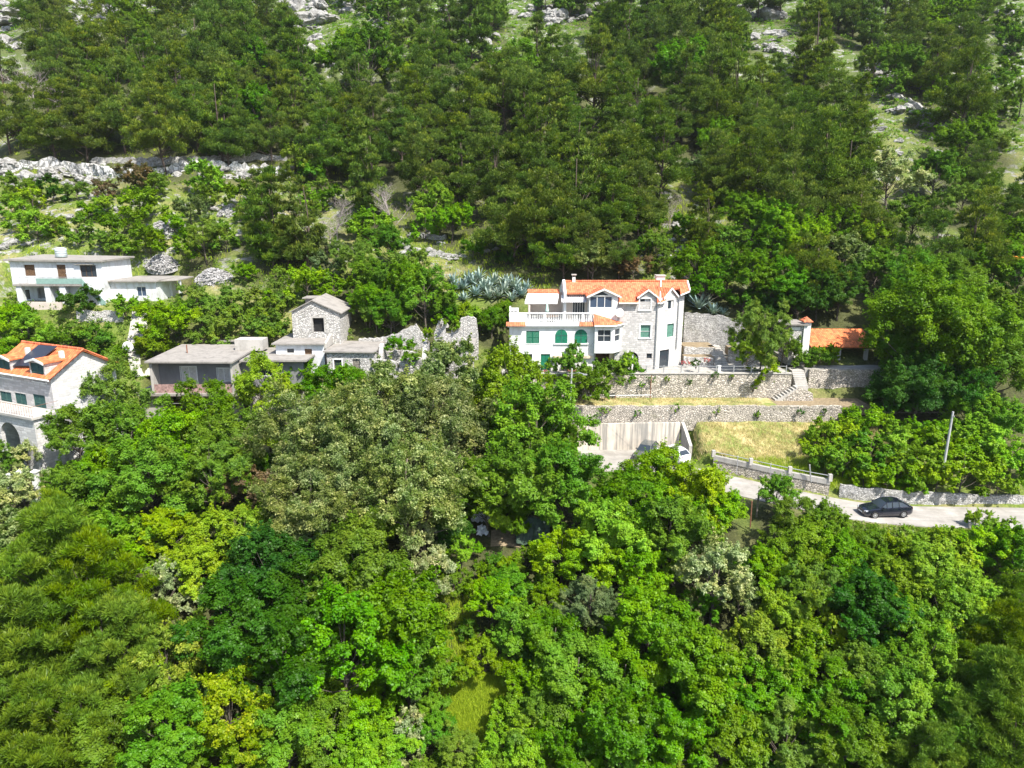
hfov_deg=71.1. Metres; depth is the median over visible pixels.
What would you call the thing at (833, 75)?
pine tree
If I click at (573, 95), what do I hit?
pine tree
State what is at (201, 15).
pine tree
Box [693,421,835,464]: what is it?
grass bank
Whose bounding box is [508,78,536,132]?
pine tree
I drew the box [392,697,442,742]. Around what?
flowering tree
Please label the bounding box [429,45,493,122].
pine tree
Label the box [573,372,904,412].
power cable
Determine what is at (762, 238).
broadleaf tree
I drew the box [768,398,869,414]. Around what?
terrace soil
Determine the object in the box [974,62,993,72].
shrub
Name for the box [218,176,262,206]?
shrub
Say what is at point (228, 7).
pine tree
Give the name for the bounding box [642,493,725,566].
broadleaf tree
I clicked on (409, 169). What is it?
pine tree
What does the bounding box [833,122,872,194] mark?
pine tree
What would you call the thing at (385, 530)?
broadleaf tree
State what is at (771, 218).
broadleaf tree
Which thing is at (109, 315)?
garden wall
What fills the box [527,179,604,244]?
pine tree
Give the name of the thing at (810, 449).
shrub
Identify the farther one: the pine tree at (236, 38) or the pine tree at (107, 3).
the pine tree at (107, 3)
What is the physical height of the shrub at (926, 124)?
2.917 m
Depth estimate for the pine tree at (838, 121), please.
123.83 m
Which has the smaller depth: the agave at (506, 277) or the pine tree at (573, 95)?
the agave at (506, 277)
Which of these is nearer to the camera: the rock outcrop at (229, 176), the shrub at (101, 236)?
the shrub at (101, 236)
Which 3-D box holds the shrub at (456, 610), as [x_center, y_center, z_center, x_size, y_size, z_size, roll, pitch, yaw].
[-6.170,18.492,56.245,4.234,3.183,3.046,9,17,32]
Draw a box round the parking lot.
[578,450,692,471]
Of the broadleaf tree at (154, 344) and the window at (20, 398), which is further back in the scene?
the broadleaf tree at (154, 344)
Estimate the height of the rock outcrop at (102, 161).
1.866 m
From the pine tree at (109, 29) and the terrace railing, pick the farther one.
the pine tree at (109, 29)
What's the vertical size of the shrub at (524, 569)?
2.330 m
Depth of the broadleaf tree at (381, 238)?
99.05 m
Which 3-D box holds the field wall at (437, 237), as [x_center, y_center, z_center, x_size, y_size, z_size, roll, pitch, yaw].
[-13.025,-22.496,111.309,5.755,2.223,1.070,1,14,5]
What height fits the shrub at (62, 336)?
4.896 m
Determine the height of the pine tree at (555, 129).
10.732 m
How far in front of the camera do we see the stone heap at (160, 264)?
103.74 m
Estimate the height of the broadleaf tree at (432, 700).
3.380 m
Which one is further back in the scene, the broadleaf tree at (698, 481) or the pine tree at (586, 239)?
the pine tree at (586, 239)
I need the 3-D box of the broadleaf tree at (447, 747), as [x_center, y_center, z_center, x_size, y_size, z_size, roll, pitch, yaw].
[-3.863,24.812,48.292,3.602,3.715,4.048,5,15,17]
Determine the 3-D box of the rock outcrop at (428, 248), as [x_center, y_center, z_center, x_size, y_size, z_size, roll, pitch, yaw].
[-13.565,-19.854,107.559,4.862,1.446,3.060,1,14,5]
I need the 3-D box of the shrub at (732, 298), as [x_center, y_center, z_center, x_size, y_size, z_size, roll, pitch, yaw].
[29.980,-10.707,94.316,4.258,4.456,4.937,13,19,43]
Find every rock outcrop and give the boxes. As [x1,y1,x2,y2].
[0,1,9,7]
[0,6,26,25]
[0,26,10,31]
[0,34,13,44]
[0,157,15,166]
[0,168,7,175]
[0,242,11,249]
[3,161,33,169]
[3,170,33,178]
[6,43,23,49]
[6,237,33,245]
[30,173,43,180]
[37,168,58,174]
[47,166,65,171]
[51,174,62,179]
[60,172,88,177]
[61,175,93,186]
[64,212,85,219]
[65,4,95,10]
[69,11,81,24]
[77,159,106,165]
[84,175,108,184]
[95,7,117,15]
[168,171,181,176]
[208,161,230,171]
[211,203,234,211]
[223,172,242,178]
[229,168,252,178]
[271,0,312,11]
[295,8,338,26]
[303,0,328,10]
[304,43,316,49]
[306,26,321,29]
[307,33,323,40]
[338,6,354,13]
[343,0,364,9]
[369,16,383,23]
[414,247,436,251]
[442,253,458,260]
[454,254,466,259]
[507,9,518,15]
[518,12,531,17]
[533,4,555,10]
[541,7,568,24]
[565,14,587,22]
[584,8,591,15]
[658,191,672,199]
[662,221,680,227]
[670,274,689,279]
[749,6,787,20]
[750,32,760,40]
[753,42,783,49]
[758,29,789,35]
[763,46,780,51]
[765,43,778,47]
[766,35,783,41]
[774,48,788,52]
[778,50,797,57]
[861,62,883,70]
[865,70,897,78]
[876,126,886,130]
[885,103,915,113]
[886,93,900,98]
[894,138,903,142]
[914,114,933,126]
[994,7,1014,16]
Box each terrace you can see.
[502,353,784,374]
[572,398,775,405]
[772,351,884,376]
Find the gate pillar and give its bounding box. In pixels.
[31,469,40,500]
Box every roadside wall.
[711,450,832,494]
[839,483,1023,504]
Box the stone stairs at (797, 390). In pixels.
[772,368,812,400]
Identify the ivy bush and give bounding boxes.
[383,332,418,353]
[400,352,419,365]
[422,327,432,343]
[430,313,447,327]
[449,315,460,331]
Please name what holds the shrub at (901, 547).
on the hillside
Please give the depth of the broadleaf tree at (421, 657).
50.18 m
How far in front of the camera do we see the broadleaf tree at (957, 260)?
85.22 m
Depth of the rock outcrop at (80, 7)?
212.49 m
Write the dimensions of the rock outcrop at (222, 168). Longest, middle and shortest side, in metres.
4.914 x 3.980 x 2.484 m
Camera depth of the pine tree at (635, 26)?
163.16 m
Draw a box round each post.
[749,501,752,527]
[755,491,759,516]
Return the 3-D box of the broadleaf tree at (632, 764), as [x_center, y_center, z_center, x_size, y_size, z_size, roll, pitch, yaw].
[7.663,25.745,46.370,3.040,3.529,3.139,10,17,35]
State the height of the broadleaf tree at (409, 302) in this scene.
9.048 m
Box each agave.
[446,271,461,282]
[451,277,459,289]
[453,276,473,288]
[459,290,469,299]
[461,270,472,281]
[462,272,483,283]
[465,282,485,295]
[473,267,487,279]
[474,277,493,290]
[480,286,495,298]
[482,281,495,290]
[483,272,504,284]
[493,286,505,297]
[497,278,512,292]
[499,273,515,281]
[503,290,518,300]
[508,274,522,287]
[508,282,525,291]
[513,286,527,296]
[522,278,534,289]
[684,292,710,308]
[702,292,713,302]
[705,302,722,314]
[716,307,730,314]
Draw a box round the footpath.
[127,310,149,376]
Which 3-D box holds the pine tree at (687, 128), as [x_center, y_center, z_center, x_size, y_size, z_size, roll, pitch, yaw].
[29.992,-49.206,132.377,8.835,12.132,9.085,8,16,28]
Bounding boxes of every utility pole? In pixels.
[568,368,586,399]
[943,411,954,462]
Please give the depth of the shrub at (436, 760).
48.05 m
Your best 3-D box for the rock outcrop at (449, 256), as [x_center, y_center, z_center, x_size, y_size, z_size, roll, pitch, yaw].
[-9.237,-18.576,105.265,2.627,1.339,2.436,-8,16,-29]
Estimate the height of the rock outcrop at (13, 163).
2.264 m
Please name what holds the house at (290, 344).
on the hillside
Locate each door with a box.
[57,265,66,277]
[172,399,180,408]
[353,359,360,370]
[541,354,549,369]
[572,302,584,319]
[627,352,637,368]
[658,348,669,368]
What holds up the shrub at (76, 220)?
on the hillside
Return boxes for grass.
[428,454,923,744]
[575,395,762,406]
[692,420,888,466]
[831,517,1023,583]
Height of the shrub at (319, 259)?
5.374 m
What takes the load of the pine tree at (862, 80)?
on the hillside
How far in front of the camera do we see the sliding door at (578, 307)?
85.40 m
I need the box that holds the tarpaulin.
[516,515,549,544]
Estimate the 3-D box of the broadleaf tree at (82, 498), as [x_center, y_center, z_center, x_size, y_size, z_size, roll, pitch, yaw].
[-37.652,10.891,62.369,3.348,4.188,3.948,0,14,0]
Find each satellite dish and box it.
[122,342,132,351]
[615,308,623,316]
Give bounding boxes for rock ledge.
[0,156,291,177]
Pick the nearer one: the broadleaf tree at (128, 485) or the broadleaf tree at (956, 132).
the broadleaf tree at (128, 485)
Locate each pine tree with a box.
[0,37,24,92]
[0,74,48,154]
[0,492,137,632]
[0,583,88,721]
[0,633,83,767]
[0,672,131,767]
[6,487,115,576]
[7,0,56,35]
[15,8,71,65]
[16,77,89,158]
[25,0,77,43]
[26,32,90,92]
[27,0,72,7]
[27,523,180,655]
[45,84,116,162]
[51,0,131,66]
[55,587,173,711]
[56,57,89,105]
[64,26,97,82]
[71,73,131,153]
[88,0,131,11]
[89,46,159,153]
[98,14,154,82]
[118,69,203,173]
[121,30,172,82]
[128,56,179,94]
[135,0,187,50]
[139,40,210,140]
[145,13,192,82]
[157,0,190,8]
[163,78,215,152]
[167,0,236,82]
[174,0,224,18]
[183,0,240,41]
[186,28,237,82]
[192,42,255,103]
[196,62,250,161]
[200,99,255,165]
[209,67,256,144]
[210,9,233,51]
[213,0,274,73]
[220,0,250,35]
[227,0,270,26]
[229,0,305,38]
[233,167,274,235]
[238,60,275,123]
[240,164,296,267]
[245,94,296,163]
[257,2,311,70]
[257,52,298,122]
[259,216,313,265]
[267,163,328,268]
[270,14,325,104]
[273,69,308,143]
[292,106,349,180]
[295,80,349,138]
[325,46,382,117]
[325,86,375,142]
[336,107,374,180]
[343,110,394,213]
[347,83,392,165]
[372,92,431,163]
[385,67,445,162]
[386,44,451,127]
[388,0,434,32]
[394,120,450,206]
[411,13,456,67]
[412,103,455,161]
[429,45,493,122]
[431,0,462,62]
[434,72,501,161]
[442,125,474,200]
[449,106,511,171]
[449,125,523,218]
[453,0,479,20]
[454,0,493,60]
[462,50,503,111]
[470,184,545,264]
[473,0,508,26]
[474,44,539,130]
[496,164,580,267]
[499,94,565,175]
[500,124,547,183]
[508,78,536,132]
[508,141,577,210]
[512,59,545,103]
[517,10,553,75]
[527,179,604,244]
[528,208,588,279]
[529,71,573,156]
[533,45,586,107]
[537,23,564,86]
[540,109,587,160]
[545,32,586,74]
[548,90,591,136]
[551,130,591,199]
[558,212,616,278]
[560,132,607,238]
[563,22,632,125]
[565,103,605,175]
[572,121,649,198]
[575,0,595,8]
[583,162,646,242]
[585,1,633,67]
[588,131,651,198]
[589,0,629,33]
[594,106,617,148]
[595,55,624,122]
[597,32,646,91]
[599,218,637,278]
[600,102,670,162]
[601,59,658,130]
[607,0,645,67]
[609,159,671,235]
[625,97,695,200]
[629,37,662,96]
[631,0,669,39]
[632,2,673,59]
[644,0,699,37]
[654,2,707,83]
[657,42,713,144]
[657,84,697,146]
[679,0,732,40]
[679,42,741,124]
[683,220,719,260]
[684,180,723,252]
[686,22,731,81]
[691,127,747,204]
[693,83,747,149]
[697,0,751,32]
[702,0,738,74]
[703,30,767,131]
[720,125,786,192]
[721,0,748,19]
[731,118,782,160]
[734,83,784,143]
[740,0,776,20]
[740,51,783,107]
[748,151,829,222]
[751,107,823,170]
[759,81,803,127]
[760,52,803,107]
[767,0,795,19]
[774,230,853,310]
[775,85,823,143]
[775,137,827,201]
[780,103,877,220]
[789,0,838,79]
[789,44,822,112]
[801,0,857,28]
[801,161,859,217]
[808,56,865,119]
[810,80,853,146]
[814,176,901,252]
[821,106,847,168]
[828,102,886,170]
[831,0,866,30]
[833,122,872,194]
[835,0,867,36]
[835,143,885,215]
[847,71,873,138]
[852,0,887,45]
[852,209,905,252]
[878,0,934,61]
[882,0,931,39]
[894,196,977,270]
[895,20,978,98]
[923,35,1003,124]
[927,185,1019,269]
[929,3,1003,72]
[933,639,986,684]
[933,643,1023,767]
[935,685,1021,767]
[941,660,1023,767]
[951,139,1005,188]
[955,596,1023,694]
[956,0,998,9]
[956,171,1004,236]
[967,0,996,43]
[980,181,1023,237]
[984,572,1023,632]
[991,0,1004,7]
[1001,167,1023,229]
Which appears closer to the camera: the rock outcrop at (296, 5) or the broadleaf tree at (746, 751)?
the broadleaf tree at (746, 751)
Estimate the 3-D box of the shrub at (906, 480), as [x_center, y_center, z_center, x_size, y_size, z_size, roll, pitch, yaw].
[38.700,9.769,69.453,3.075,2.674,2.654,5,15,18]
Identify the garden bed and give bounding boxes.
[681,342,713,352]
[682,354,713,363]
[725,345,732,354]
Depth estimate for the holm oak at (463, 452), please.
67.45 m
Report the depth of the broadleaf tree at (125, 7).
192.12 m
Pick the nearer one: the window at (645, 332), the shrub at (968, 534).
the shrub at (968, 534)
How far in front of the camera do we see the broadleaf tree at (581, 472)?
61.64 m
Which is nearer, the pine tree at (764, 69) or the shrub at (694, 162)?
the shrub at (694, 162)
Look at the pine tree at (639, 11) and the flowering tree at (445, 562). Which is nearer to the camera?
the flowering tree at (445, 562)
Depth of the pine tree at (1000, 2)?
207.17 m
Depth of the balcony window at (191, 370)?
79.69 m
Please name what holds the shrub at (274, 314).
on the hillside
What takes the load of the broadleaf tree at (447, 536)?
on the hillside
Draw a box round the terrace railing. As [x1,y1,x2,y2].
[646,365,786,372]
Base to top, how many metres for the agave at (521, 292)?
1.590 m
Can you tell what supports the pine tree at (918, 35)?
on the hillside
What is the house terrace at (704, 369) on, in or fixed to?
on the hillside
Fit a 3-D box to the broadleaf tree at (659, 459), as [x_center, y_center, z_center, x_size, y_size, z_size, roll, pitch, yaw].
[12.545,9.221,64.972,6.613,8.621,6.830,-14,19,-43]
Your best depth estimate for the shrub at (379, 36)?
182.24 m
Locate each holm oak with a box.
[0,500,33,554]
[0,501,18,511]
[231,372,391,480]
[246,446,375,557]
[296,410,424,511]
[334,352,428,423]
[349,424,486,555]
[378,366,510,469]
[413,332,489,408]
[447,436,499,473]
[567,236,614,279]
[674,588,705,624]
[715,576,762,628]
[822,229,870,268]
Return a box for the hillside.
[0,0,1023,767]
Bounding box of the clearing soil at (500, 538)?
[491,529,524,546]
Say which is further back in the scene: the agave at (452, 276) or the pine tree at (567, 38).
the pine tree at (567, 38)
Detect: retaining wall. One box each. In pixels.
[516,372,791,397]
[571,405,842,430]
[807,369,873,388]
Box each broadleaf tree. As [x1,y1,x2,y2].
[0,301,34,337]
[0,333,27,354]
[0,439,26,471]
[0,547,15,586]
[1,308,55,345]
[36,396,119,461]
[36,455,110,501]
[62,692,161,767]
[69,442,142,494]
[70,487,97,511]
[71,58,123,97]
[77,492,139,534]
[79,346,156,408]
[82,390,173,458]
[83,430,192,515]
[89,501,159,552]
[96,646,172,703]
[100,0,153,23]
[114,672,227,767]
[116,405,220,494]
[118,10,171,45]
[125,606,210,691]
[130,295,202,346]
[132,325,179,357]
[134,507,197,557]
[140,757,164,767]
[153,428,255,509]
[162,534,229,600]
[166,501,249,573]
[168,371,240,426]
[168,403,267,454]
[169,570,296,682]
[182,215,226,264]
[188,669,213,698]
[195,428,270,507]
[196,647,222,683]
[206,519,320,618]
[209,760,236,767]
[210,504,267,563]
[218,654,265,681]
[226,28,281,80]
[226,580,342,705]
[231,346,298,415]
[232,80,279,124]
[235,659,291,718]
[243,693,336,767]
[245,758,268,767]
[253,545,367,653]
[261,463,290,483]
[263,425,288,452]
[268,574,418,698]
[273,673,347,706]
[280,359,316,391]
[283,65,327,102]
[292,752,325,767]
[293,688,364,767]
[296,360,361,400]
[298,504,413,600]
[311,688,396,750]
[314,28,368,87]
[323,712,405,767]
[326,751,356,767]
[329,235,381,288]
[330,561,450,658]
[335,363,368,387]
[343,16,403,85]
[344,497,391,524]
[345,280,389,327]
[347,293,368,324]
[348,252,403,289]
[348,667,385,698]
[353,259,393,290]
[359,299,388,333]
[359,630,457,708]
[361,221,413,260]
[362,706,423,764]
[367,286,411,334]
[367,675,400,706]
[367,754,397,766]
[369,254,432,304]
[374,692,410,722]
[377,520,392,548]
[381,14,420,55]
[386,300,407,331]
[399,261,457,327]
[406,176,458,226]
[413,637,473,694]
[415,690,452,726]
[418,708,457,753]
[423,510,476,549]
[425,199,474,243]
[427,290,458,317]
[433,718,480,767]
[435,301,457,322]
[435,564,473,600]
[446,459,472,498]
[446,489,482,519]
[456,299,477,319]
[456,463,518,536]
[458,422,560,519]
[458,632,506,679]
[463,575,526,630]
[469,335,556,424]
[472,0,511,37]
[473,401,513,433]
[475,693,549,767]
[477,304,506,338]
[484,559,534,606]
[484,599,556,656]
[485,370,601,467]
[486,32,542,83]
[488,693,523,721]
[489,298,515,330]
[492,750,514,767]
[494,653,578,700]
[498,492,529,515]
[499,510,531,541]
[503,685,583,752]
[510,643,537,681]
[515,464,594,540]
[515,605,589,668]
[523,435,611,531]
[524,628,632,718]
[525,525,597,585]
[525,575,570,614]
[528,708,606,767]
[534,756,557,767]
[556,541,631,596]
[564,420,586,448]
[564,496,652,579]
[567,678,669,767]
[572,703,587,748]
[579,629,661,709]
[584,461,667,536]
[584,623,612,642]
[584,757,613,767]
[591,588,646,640]
[597,540,673,589]
[599,582,703,686]
[611,759,639,767]
[615,437,686,498]
[623,742,666,767]
[625,690,716,767]
[631,610,748,716]
[638,476,696,537]
[641,225,672,257]
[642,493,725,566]
[646,31,710,103]
[652,582,681,614]
[654,681,682,717]
[661,459,733,528]
[665,234,733,296]
[668,758,688,767]
[678,656,769,743]
[679,587,725,623]
[682,746,720,767]
[684,486,744,529]
[685,700,772,767]
[686,265,732,308]
[686,485,748,532]
[695,114,741,154]
[707,241,751,296]
[715,190,761,230]
[715,607,797,689]
[717,549,756,586]
[722,21,752,42]
[723,296,792,371]
[728,330,775,370]
[728,637,747,679]
[732,648,807,739]
[733,246,779,297]
[734,540,795,593]
[739,221,790,265]
[742,287,793,313]
[743,691,829,767]
[745,193,814,244]
[753,585,816,640]
[755,755,776,767]
[756,471,803,519]
[756,621,854,701]
[757,490,833,551]
[760,322,802,365]
[762,515,837,573]
[767,253,811,297]
[768,557,844,605]
[769,213,831,258]
[773,282,821,319]
[777,671,870,752]
[785,563,868,639]
[786,608,858,677]
[787,0,828,29]
[794,685,892,767]
[795,496,853,555]
[804,264,852,319]
[804,526,875,591]
[814,259,869,320]
[815,202,874,257]
[815,558,927,647]
[816,632,905,709]
[833,760,855,767]
[834,522,890,567]
[845,545,933,606]
[847,632,898,653]
[851,241,905,296]
[852,43,889,86]
[856,654,944,752]
[858,253,1023,380]
[860,243,974,310]
[861,346,971,418]
[862,383,915,420]
[862,623,962,707]
[862,722,904,767]
[871,588,938,659]
[875,310,960,371]
[876,37,935,93]
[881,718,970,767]
[883,193,942,242]
[886,532,982,605]
[895,688,998,756]
[902,284,1023,379]
[902,348,1011,414]
[903,247,1011,305]
[906,572,997,653]
[909,146,969,194]
[910,0,941,20]
[919,0,978,41]
[929,597,1018,659]
[931,110,1002,163]
[932,564,1002,608]
[936,378,1006,427]
[939,172,992,222]
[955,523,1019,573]
[956,232,1006,281]
[956,388,1023,440]
[972,236,1023,283]
[976,522,1023,575]
[977,125,1011,157]
[979,338,1023,392]
[986,289,1023,343]
[987,572,1023,602]
[988,258,1023,295]
[996,73,1023,117]
[1004,215,1023,256]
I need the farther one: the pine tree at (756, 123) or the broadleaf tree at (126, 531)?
the pine tree at (756, 123)
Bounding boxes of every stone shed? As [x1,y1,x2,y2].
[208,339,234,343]
[777,316,812,364]
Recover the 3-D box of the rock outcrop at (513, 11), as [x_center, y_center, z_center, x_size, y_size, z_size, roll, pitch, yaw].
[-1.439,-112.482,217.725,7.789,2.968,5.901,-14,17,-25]
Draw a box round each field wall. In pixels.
[91,152,286,165]
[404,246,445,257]
[409,232,446,239]
[894,92,935,122]
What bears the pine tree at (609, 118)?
on the hillside
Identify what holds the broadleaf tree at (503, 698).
on the hillside
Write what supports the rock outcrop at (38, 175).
on the hillside
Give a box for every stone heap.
[145,254,179,274]
[153,220,185,233]
[194,267,232,286]
[217,207,235,217]
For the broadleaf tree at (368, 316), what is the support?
on the hillside
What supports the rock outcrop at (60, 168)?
on the hillside
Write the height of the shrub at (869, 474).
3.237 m
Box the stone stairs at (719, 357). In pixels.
[708,345,728,365]
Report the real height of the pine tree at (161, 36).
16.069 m
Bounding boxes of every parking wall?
[577,422,679,449]
[680,422,691,457]
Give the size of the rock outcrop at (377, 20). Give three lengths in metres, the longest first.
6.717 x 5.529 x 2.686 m
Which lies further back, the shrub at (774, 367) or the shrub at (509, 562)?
the shrub at (774, 367)
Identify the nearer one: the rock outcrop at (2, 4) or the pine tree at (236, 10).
the pine tree at (236, 10)
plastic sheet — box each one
[471,513,489,522]
[476,524,488,535]
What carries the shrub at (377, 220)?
on the hillside
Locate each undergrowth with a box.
[0,0,1023,368]
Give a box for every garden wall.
[27,302,62,309]
[76,310,123,322]
[683,312,744,354]
[683,346,714,353]
[683,356,713,365]
[727,347,756,362]
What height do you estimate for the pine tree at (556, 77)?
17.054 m
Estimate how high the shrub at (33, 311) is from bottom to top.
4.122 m
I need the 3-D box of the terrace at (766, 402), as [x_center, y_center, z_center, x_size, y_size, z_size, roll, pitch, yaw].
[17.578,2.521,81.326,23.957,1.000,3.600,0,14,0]
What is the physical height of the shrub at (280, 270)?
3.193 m
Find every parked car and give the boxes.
[633,439,658,459]
[657,444,690,462]
[857,496,912,518]
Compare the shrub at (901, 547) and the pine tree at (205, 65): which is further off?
the pine tree at (205, 65)
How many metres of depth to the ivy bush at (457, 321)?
85.35 m
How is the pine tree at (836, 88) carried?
on the hillside
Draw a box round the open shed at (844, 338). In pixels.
[809,329,875,359]
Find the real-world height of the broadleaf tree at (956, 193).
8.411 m
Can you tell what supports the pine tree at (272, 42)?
on the hillside
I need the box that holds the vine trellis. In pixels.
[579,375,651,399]
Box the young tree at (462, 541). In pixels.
[445,532,473,579]
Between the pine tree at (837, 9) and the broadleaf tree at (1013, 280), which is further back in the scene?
the pine tree at (837, 9)
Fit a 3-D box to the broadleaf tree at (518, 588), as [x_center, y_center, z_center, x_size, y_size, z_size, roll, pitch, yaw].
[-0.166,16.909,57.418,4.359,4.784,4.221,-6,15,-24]
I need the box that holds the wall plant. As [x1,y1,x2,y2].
[600,406,610,413]
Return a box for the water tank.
[54,247,67,256]
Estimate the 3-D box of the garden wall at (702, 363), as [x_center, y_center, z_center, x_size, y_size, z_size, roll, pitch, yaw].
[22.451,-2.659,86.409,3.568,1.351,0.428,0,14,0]
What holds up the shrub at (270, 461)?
on the hillside
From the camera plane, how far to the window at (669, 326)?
84.99 m
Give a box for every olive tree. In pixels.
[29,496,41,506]
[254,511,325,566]
[551,573,620,635]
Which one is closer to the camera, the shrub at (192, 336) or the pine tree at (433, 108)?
the shrub at (192, 336)
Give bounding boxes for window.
[0,359,12,379]
[0,391,11,401]
[15,393,26,404]
[24,265,35,275]
[30,362,46,383]
[33,394,46,408]
[74,264,96,276]
[136,287,145,295]
[179,366,197,383]
[216,368,230,381]
[258,368,271,375]
[305,349,311,358]
[311,317,325,331]
[333,359,342,368]
[525,330,539,343]
[554,329,568,344]
[574,329,588,344]
[589,296,612,307]
[597,330,610,341]
[615,329,618,340]
[638,298,651,310]
[638,324,651,338]
[665,297,674,309]
[666,322,674,337]
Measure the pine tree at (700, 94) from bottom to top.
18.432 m
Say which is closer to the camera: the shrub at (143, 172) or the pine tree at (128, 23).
the shrub at (143, 172)
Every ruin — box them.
[358,316,478,359]
[373,342,428,390]
[431,337,477,382]
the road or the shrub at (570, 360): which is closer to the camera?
the road
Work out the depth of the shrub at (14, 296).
91.75 m
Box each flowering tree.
[0,461,53,509]
[7,439,42,471]
[133,553,185,602]
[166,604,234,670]
[171,583,206,615]
[188,656,274,749]
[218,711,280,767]
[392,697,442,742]
[397,737,422,766]
[398,517,446,558]
[408,550,456,597]
[670,524,757,625]
[833,218,895,253]
[859,145,937,211]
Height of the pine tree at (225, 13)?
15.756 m
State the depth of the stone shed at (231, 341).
87.58 m
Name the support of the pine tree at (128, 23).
on the hillside
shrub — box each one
[0,170,35,193]
[0,190,24,215]
[0,196,37,229]
[3,291,16,303]
[8,103,42,133]
[8,181,46,207]
[12,301,38,318]
[14,204,57,242]
[35,173,71,202]
[37,211,65,231]
[43,324,82,346]
[52,220,71,233]
[55,283,103,314]
[55,317,93,346]
[57,212,93,244]
[61,180,90,199]
[76,200,105,219]
[78,321,116,353]
[84,338,104,355]
[88,228,117,253]
[89,208,107,217]
[90,178,119,196]
[91,194,113,211]
[94,205,144,238]
[103,340,131,359]
[104,232,130,253]
[109,240,135,255]
[109,293,139,317]
[111,157,156,189]
[114,185,170,223]
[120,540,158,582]
[128,222,169,258]
[133,170,170,196]
[146,535,186,573]
[159,211,185,234]
[170,192,211,223]
[170,228,207,261]
[172,296,204,314]
[174,283,207,302]
[179,307,217,327]
[183,156,225,191]
[183,326,211,344]
[185,492,219,517]
[186,747,204,767]
[190,183,217,204]
[198,738,236,766]
[199,292,230,315]
[202,199,214,210]
[204,463,282,509]
[205,283,246,307]
[205,311,234,340]
[208,218,240,249]
[208,326,230,343]
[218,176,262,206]
[219,301,258,332]
[228,261,259,281]
[231,198,249,220]
[233,489,271,526]
[239,285,270,315]
[239,316,278,336]
[253,319,283,346]
[256,294,285,321]
[260,307,290,336]
[260,441,295,471]
[261,287,275,300]
[265,277,286,295]
[268,264,294,281]
[271,291,297,312]
[279,141,313,174]
[279,261,328,299]
[295,171,311,182]
[295,183,316,211]
[297,159,328,183]
[306,189,329,205]
[306,248,346,274]
[307,174,329,190]
[308,48,331,70]
[312,269,353,295]
[314,199,327,211]
[315,237,338,255]
[316,182,344,207]
[317,673,360,697]
[328,149,348,169]
[335,25,360,42]
[338,208,375,236]
[339,0,367,4]
[346,204,398,238]
[352,0,375,14]
[363,3,383,20]
[369,0,400,22]
[373,27,395,43]
[375,55,413,84]
[385,515,423,539]
[387,243,436,278]
[406,38,433,67]
[409,207,439,239]
[409,754,432,767]
[428,749,467,767]
[431,598,464,639]
[454,617,479,641]
[459,236,485,255]
[462,573,484,597]
[463,304,490,331]
[464,538,485,555]
[464,746,493,767]
[472,559,489,576]
[479,226,496,245]
[480,565,501,582]
[482,47,500,59]
[484,551,501,567]
[494,251,514,266]
[496,556,509,568]
[498,653,524,686]
[500,552,522,579]
[512,545,535,568]
[515,561,532,582]
[516,242,529,254]
[532,0,561,9]
[533,562,559,591]
[545,372,565,387]
[546,339,589,371]
[556,0,587,16]
[559,367,605,403]
[573,358,613,399]
[578,483,615,515]
[603,357,630,385]
[609,350,641,370]
[617,254,655,279]
[626,364,645,383]
[632,209,668,237]
[635,236,657,254]
[648,246,671,270]
[654,559,685,591]
[666,242,678,251]
[671,211,703,237]
[687,150,718,181]
[698,186,730,211]
[703,221,748,257]
[717,185,740,208]
[725,286,759,315]
[741,42,754,51]
[741,176,766,204]
[746,357,780,384]
[787,52,800,62]
[790,348,818,367]
[797,432,830,461]
[801,422,838,442]
[803,345,836,366]
[806,758,817,767]
[809,456,847,476]
[812,415,867,450]
[813,16,833,28]
[814,343,841,363]
[818,437,870,476]
[838,402,899,444]
[838,426,904,469]
[842,461,880,487]
[864,457,923,487]
[870,68,915,99]
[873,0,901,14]
[873,421,941,472]
[873,529,925,567]
[881,438,952,491]
[889,523,956,559]
[895,471,928,494]
[898,415,948,446]
[904,115,923,127]
[904,524,983,569]
[906,419,982,467]
[911,71,933,94]
[912,107,943,122]
[918,117,931,129]
[918,458,956,493]
[920,186,948,208]
[922,72,957,101]
[924,438,1006,492]
[934,115,953,123]
[938,412,1015,455]
[940,147,972,167]
[943,524,998,556]
[951,419,1023,468]
[956,112,979,122]
[962,54,990,73]
[964,506,994,524]
[971,454,1023,496]
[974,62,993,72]
[976,515,1022,548]
[977,95,1020,119]
[979,66,1016,91]
[984,436,1023,487]
[991,1,1023,31]
[994,22,1023,46]
[994,53,1023,75]
[1002,129,1017,143]
[1003,20,1023,32]
[1003,42,1023,55]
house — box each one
[0,340,122,470]
[3,254,193,305]
[136,337,314,422]
[271,333,332,373]
[289,293,351,344]
[323,341,383,375]
[506,274,690,369]
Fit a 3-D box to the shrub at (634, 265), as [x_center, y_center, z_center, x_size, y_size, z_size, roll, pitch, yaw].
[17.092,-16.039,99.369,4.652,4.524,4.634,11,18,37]
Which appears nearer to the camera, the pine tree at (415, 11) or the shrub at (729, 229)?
the shrub at (729, 229)
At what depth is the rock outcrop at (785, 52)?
174.34 m
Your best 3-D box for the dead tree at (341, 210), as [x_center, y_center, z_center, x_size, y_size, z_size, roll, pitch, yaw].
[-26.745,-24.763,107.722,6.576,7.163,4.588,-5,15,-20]
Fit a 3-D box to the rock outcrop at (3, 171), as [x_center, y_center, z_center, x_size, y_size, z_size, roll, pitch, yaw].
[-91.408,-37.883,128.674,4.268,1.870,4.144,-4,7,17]
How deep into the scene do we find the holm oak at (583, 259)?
96.75 m
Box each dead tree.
[1,54,49,103]
[37,78,60,106]
[313,214,348,254]
[316,196,354,239]
[369,183,411,225]
[664,194,683,227]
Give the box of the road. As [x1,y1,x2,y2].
[685,468,1023,528]

